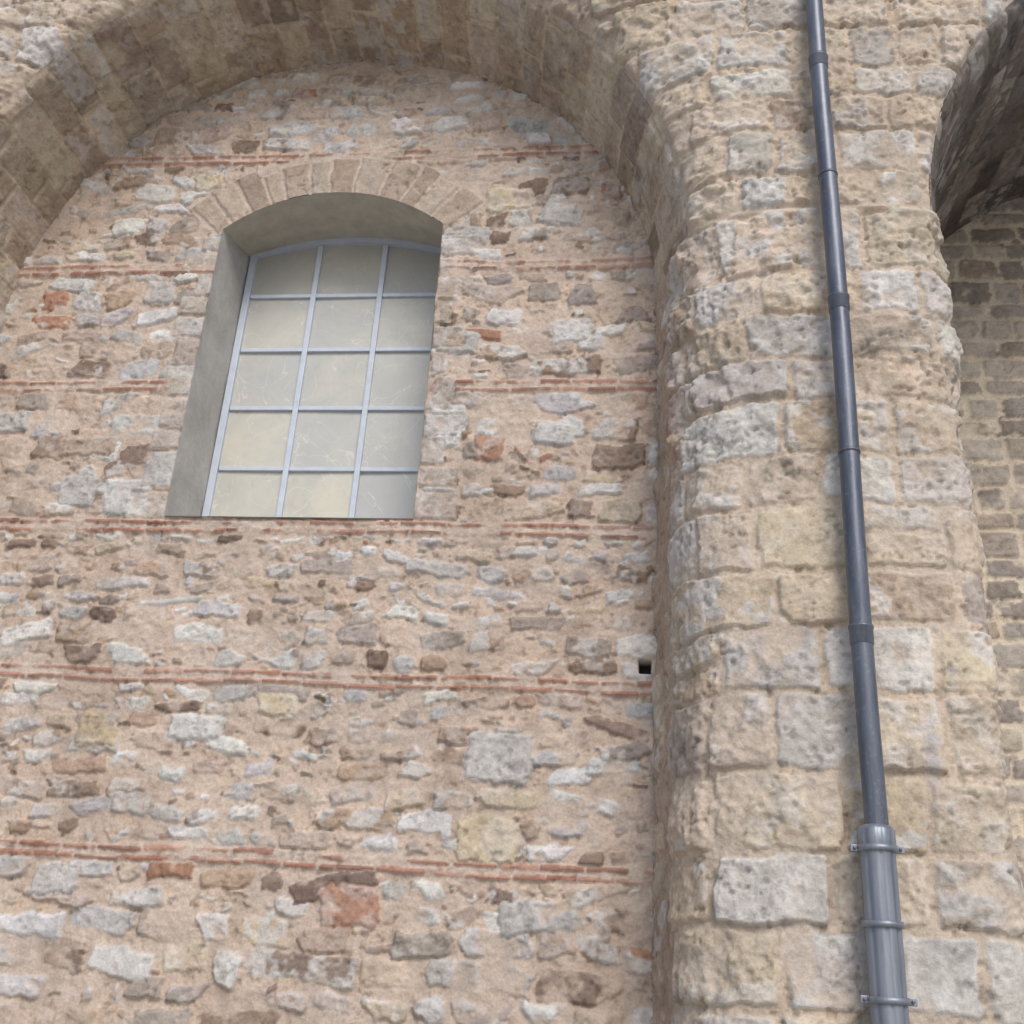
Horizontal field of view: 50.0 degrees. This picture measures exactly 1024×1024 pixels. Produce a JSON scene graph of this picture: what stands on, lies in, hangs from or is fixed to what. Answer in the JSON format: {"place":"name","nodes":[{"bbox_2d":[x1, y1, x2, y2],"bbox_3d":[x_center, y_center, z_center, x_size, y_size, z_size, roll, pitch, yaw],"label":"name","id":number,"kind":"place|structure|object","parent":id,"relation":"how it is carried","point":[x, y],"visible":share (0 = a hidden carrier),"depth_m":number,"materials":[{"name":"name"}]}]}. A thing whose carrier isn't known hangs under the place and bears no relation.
{"place":"outdoors","nodes":[
{"label":"outdoors","id":0,"kind":"place"},
{"bbox_2d":[0,307,6,333],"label":"buttress pier","id":1,"kind":"structure","parent":0,"point":[3,315],"depth_m":10.11,"materials":[{"name":"beige stone"}]},
{"bbox_2d":[650,206,1023,1023],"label":"buttress pier","id":2,"kind":"structure","parent":0,"point":[756,878],"depth_m":6.96,"materials":[{"name":"beige stone"}]},
{"bbox_2d":[0,0,1013,235],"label":"wall","id":3,"kind":"structure","parent":2,"relation":"on","point":[724,87],"depth_m":8.80,"materials":[{"name":"beige stone"}]},
{"bbox_2d":[0,0,687,310],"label":"blind arch","id":4,"kind":"structure","parent":3,"relation":"attached to","point":[75,117],"depth_m":10.33,"materials":[{"name":"beige stone"}]},
{"bbox_2d":[930,0,1023,239],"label":"side arch","id":5,"kind":"structure","parent":2,"relation":"on","point":[977,166],"depth_m":10.11,"materials":[{"name":"stone"}]},
{"label":"ground","id":6,"kind":"structure","parent":0,"visible":0},
{"bbox_2d":[0,60,657,1023],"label":"recessed wall","id":7,"kind":"structure","parent":6,"relation":"on","point":[262,770],"depth_m":8.57,"materials":[{"name":"beige stone"}]},
{"bbox_2d":[164,230,249,516],"bbox_3d":[-2.748,-1.265,10.134,0.015,3.215,0.830,1,-24,7],"label":"window reveal","id":8,"kind":"object","parent":7,"relation":"attached to","point":[191,473],"depth_m":10.02,"materials":[{"name":"grey paint"}]},
{"bbox_2d":[166,516,413,519],"bbox_3d":[-1.797,0.189,9.369,2.100,0.049,0.830,1,-24,7],"label":"window sill","id":9,"kind":"structure","parent":7,"relation":"attached to","point":[318,518],"depth_m":9.00,"materials":[{"name":"grey stone"}]},
{"bbox_2d":[202,256,257,515],"bbox_3d":[-2.673,-1.141,10.415,0.066,3.125,0.085,1,-24,7],"label":"frame","id":10,"kind":"object","parent":9,"relation":"on","point":[224,416],"visible":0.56,"depth_m":10.38,"materials":[{"name":"paint"}]},
{"bbox_2d":[223,192,442,256],"bbox_3d":[-1.617,-2.665,10.642,2.100,0.433,0.830,1,-24,7],"label":"window soffit","id":11,"kind":"structure","parent":7,"relation":"attached to","point":[312,217],"depth_m":10.62,"materials":[{"name":"grey paint"}]},
{"bbox_2d":[251,237,440,258],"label":"arched top frame","id":12,"kind":"structure","parent":11,"relation":"attached to","point":[353,241],"depth_m":10.96,"materials":[{"name":"paint"}]},
{"bbox_3d":[-1.761,0.252,9.682,1.944,0.085,0.089,1,-24,7],"label":"frame bottom","id":13,"kind":"object","parent":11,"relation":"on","visible":0},
{"bbox_2d":[211,471,282,516],"bbox_3d":[-2.398,-0.090,9.910,0.643,0.640,0.003,1,-24,6],"label":"pane","id":14,"kind":"object","parent":13,"relation":"on","point":[250,494],"visible":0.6,"depth_m":9.94,"materials":[{"name":"beige glass"}]},
{"bbox_2d":[276,246,323,516],"bbox_3d":[-2.000,-1.180,10.357,0.052,3.228,0.065,1,-24,7],"label":"mullion","id":15,"kind":"object","parent":13,"relation":"on","point":[294,416],"visible":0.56,"depth_m":10.33,"materials":[{"name":"paint"}]},
{"bbox_2d":[219,466,282,471],"bbox_3d":[-2.380,-0.387,10.041,0.608,0.040,0.056,1,-24,7],"label":"glazing bar","id":16,"kind":"object","parent":15,"relation":"attached to","point":[249,469],"visible":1,"depth_m":10.02,"materials":[{"name":"paint"}]},
{"bbox_2d":[220,411,291,466],"bbox_3d":[-2.362,-0.673,10.171,0.643,0.620,0.005,1,-24,7],"label":"pane","id":17,"kind":"object","parent":16,"relation":"on","point":[256,438],"visible":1,"depth_m":10.17,"materials":[{"name":"beige glass"}]},
{"bbox_2d":[230,406,292,411],"bbox_3d":[-2.344,-0.961,10.297,0.608,0.040,0.056,1,-24,7],"label":"glazing bar","id":18,"kind":"object","parent":15,"relation":"attached to","point":[266,408],"visible":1,"depth_m":10.27,"materials":[{"name":"paint"}]},
{"bbox_2d":[231,353,300,405],"bbox_3d":[-2.325,-1.252,10.429,0.643,0.630,0.004,1,-24,7],"label":"pane","id":19,"kind":"object","parent":18,"relation":"on","point":[266,379],"visible":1,"depth_m":10.43,"materials":[{"name":"grey glass"}]},
{"bbox_2d":[240,348,301,352],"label":"glazing bar","id":20,"kind":"object","parent":15,"relation":"attached to","point":[271,350],"visible":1,"depth_m":10.53,"materials":[{"name":"paint"}]},
{"bbox_2d":[242,299,309,347],"bbox_3d":[-2.289,-1.827,10.685,0.643,0.610,0.007,1,-24,7],"label":"pane","id":21,"kind":"object","parent":20,"relation":"on","point":[279,323],"visible":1,"depth_m":10.69,"materials":[{"name":"grey glass"}]},
{"bbox_2d":[250,294,310,299],"bbox_3d":[-2.272,-2.110,10.809,0.608,0.040,0.056,1,-24,7],"label":"glazing bar","id":22,"kind":"object","parent":15,"relation":"attached to","point":[280,296],"visible":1,"depth_m":10.79,"materials":[{"name":"paint"}]},
{"bbox_2d":[252,248,317,294],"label":"pane","id":23,"kind":"object","parent":22,"relation":"on","point":[292,272],"visible":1,"depth_m":10.93,"materials":[{"name":"grey glass"}]},
{"bbox_2d":[289,467,354,471],"bbox_3d":[-1.721,-0.380,9.964,0.608,0.040,0.056,1,-24,7],"label":"glazing bar","id":24,"kind":"object","parent":15,"relation":"attached to","point":[321,469],"visible":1,"depth_m":9.94,"materials":[{"name":"paint"}]},
{"bbox_2d":[290,411,361,466],"bbox_3d":[-1.703,-0.666,10.094,0.643,0.620,0.006,1,-24,6],"label":"pane","id":25,"kind":"object","parent":24,"relation":"on","point":[326,439],"visible":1,"depth_m":10.10,"materials":[{"name":"grey glass"}]},
{"bbox_2d":[298,406,361,411],"bbox_3d":[-1.685,-0.954,10.220,0.608,0.040,0.056,1,-24,7],"label":"glazing bar","id":26,"kind":"object","parent":15,"relation":"attached to","point":[335,408],"visible":1,"depth_m":10.20,"materials":[{"name":"paint"}]},
{"bbox_2d":[300,353,368,406],"bbox_3d":[-1.666,-1.245,10.352,0.643,0.630,0.005,1,-24,7],"label":"pane","id":27,"kind":"object","parent":26,"relation":"on","point":[334,379],"visible":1,"depth_m":10.35,"materials":[{"name":"beige glass"}]},
{"bbox_2d":[308,348,369,352],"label":"glazing bar","id":28,"kind":"object","parent":15,"relation":"attached to","point":[338,350],"visible":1,"depth_m":10.46,"materials":[{"name":"paint"}]},
{"bbox_2d":[309,298,376,347],"bbox_3d":[-1.630,-1.819,10.608,0.643,0.610,0.007,1,-24,7],"label":"pane","id":29,"kind":"object","parent":28,"relation":"on","point":[342,323],"visible":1,"depth_m":10.61,"materials":[{"name":"grey glass"}]},
{"bbox_2d":[316,293,376,298],"bbox_3d":[-1.613,-2.103,10.732,0.608,0.040,0.056,1,-24,7],"label":"glazing bar","id":30,"kind":"object","parent":15,"relation":"attached to","point":[345,296],"visible":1,"depth_m":10.71,"materials":[{"name":"paint"}]},
{"bbox_2d":[317,245,382,293],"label":"pane","id":31,"kind":"object","parent":30,"relation":"on","point":[352,269],"visible":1,"depth_m":10.87,"materials":[{"name":"grey glass"}]},
{"bbox_2d":[282,472,353,517],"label":"pane","id":32,"kind":"object","parent":13,"relation":"on","point":[318,494],"visible":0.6,"depth_m":9.86,"materials":[{"name":"beige glass"}]},
{"bbox_2d":[348,245,388,517],"bbox_3d":[-1.342,-1.173,10.280,0.052,3.228,0.065,1,-24,7],"label":"mullion","id":33,"kind":"object","parent":13,"relation":"on","point":[362,431],"visible":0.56,"depth_m":10.25,"materials":[{"name":"paint"}]},
{"bbox_2d":[360,467,417,472],"bbox_3d":[-1.062,-0.372,9.887,0.608,0.040,0.056,1,-24,7],"label":"glazing bar","id":34,"kind":"object","parent":33,"relation":"attached to","point":[385,470],"visible":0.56,"depth_m":9.87,"materials":[{"name":"paint"}]},
{"bbox_2d":[361,411,423,467],"bbox_3d":[-1.044,-0.659,10.017,0.643,0.620,0.006,1,-24,7],"label":"pane","id":35,"kind":"object","parent":34,"relation":"on","point":[392,438],"visible":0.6,"depth_m":10.02,"materials":[{"name":"grey glass"}]},
{"bbox_2d":[368,406,424,411],"bbox_3d":[-1.026,-0.947,10.143,0.608,0.040,0.056,1,-24,7],"label":"glazing bar","id":36,"kind":"object","parent":33,"relation":"attached to","point":[399,408],"visible":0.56,"depth_m":10.12,"materials":[{"name":"paint"}]},
{"bbox_2d":[369,352,429,405],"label":"pane","id":37,"kind":"object","parent":36,"relation":"on","point":[399,379],"visible":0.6,"depth_m":10.28,"materials":[{"name":"grey glass"}]},
{"bbox_2d":[375,347,430,351],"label":"glazing bar","id":38,"kind":"object","parent":33,"relation":"attached to","point":[402,349],"visible":0.56,"depth_m":10.38,"materials":[{"name":"paint"}]},
{"bbox_2d":[377,298,434,346],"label":"pane","id":39,"kind":"object","parent":38,"relation":"on","point":[406,322],"visible":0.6,"depth_m":10.54,"materials":[{"name":"grey glass"}]},
{"bbox_2d":[382,293,435,297],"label":"glazing bar","id":40,"kind":"object","parent":33,"relation":"attached to","point":[408,295],"visible":0.56,"depth_m":10.64,"materials":[{"name":"paint"}]},
{"bbox_2d":[383,246,439,292],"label":"pane","id":41,"kind":"object","parent":40,"relation":"on","point":[408,270],"visible":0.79,"depth_m":10.78,"materials":[{"name":"grey glass"}]},
{"bbox_2d":[355,473,417,517],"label":"pane","id":42,"kind":"object","parent":13,"relation":"on","point":[386,495],"visible":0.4,"depth_m":9.79,"materials":[{"name":"grey glass"}]},
{"bbox_2d":[413,232,442,518],"bbox_3d":[-0.664,-1.242,9.891,0.015,3.215,0.830,1,-24,7],"label":"window reveal","id":43,"kind":"object","parent":7,"relation":"attached to","point":[426,392],"depth_m":9.35,"materials":[{"name":"grey paint"}]},
{"bbox_2d":[805,0,917,1023],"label":"drain pipe","id":44,"kind":"object","parent":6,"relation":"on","point":[878,849],"visible":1,"depth_m":6.64,"materials":[{"name":"painted metal"},{"name":"zinc"}]},
{"bbox_2d":[940,197,1023,888],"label":"side recess wall","id":45,"kind":"structure","parent":6,"relation":"on","point":[983,256],"depth_m":10.89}
]}

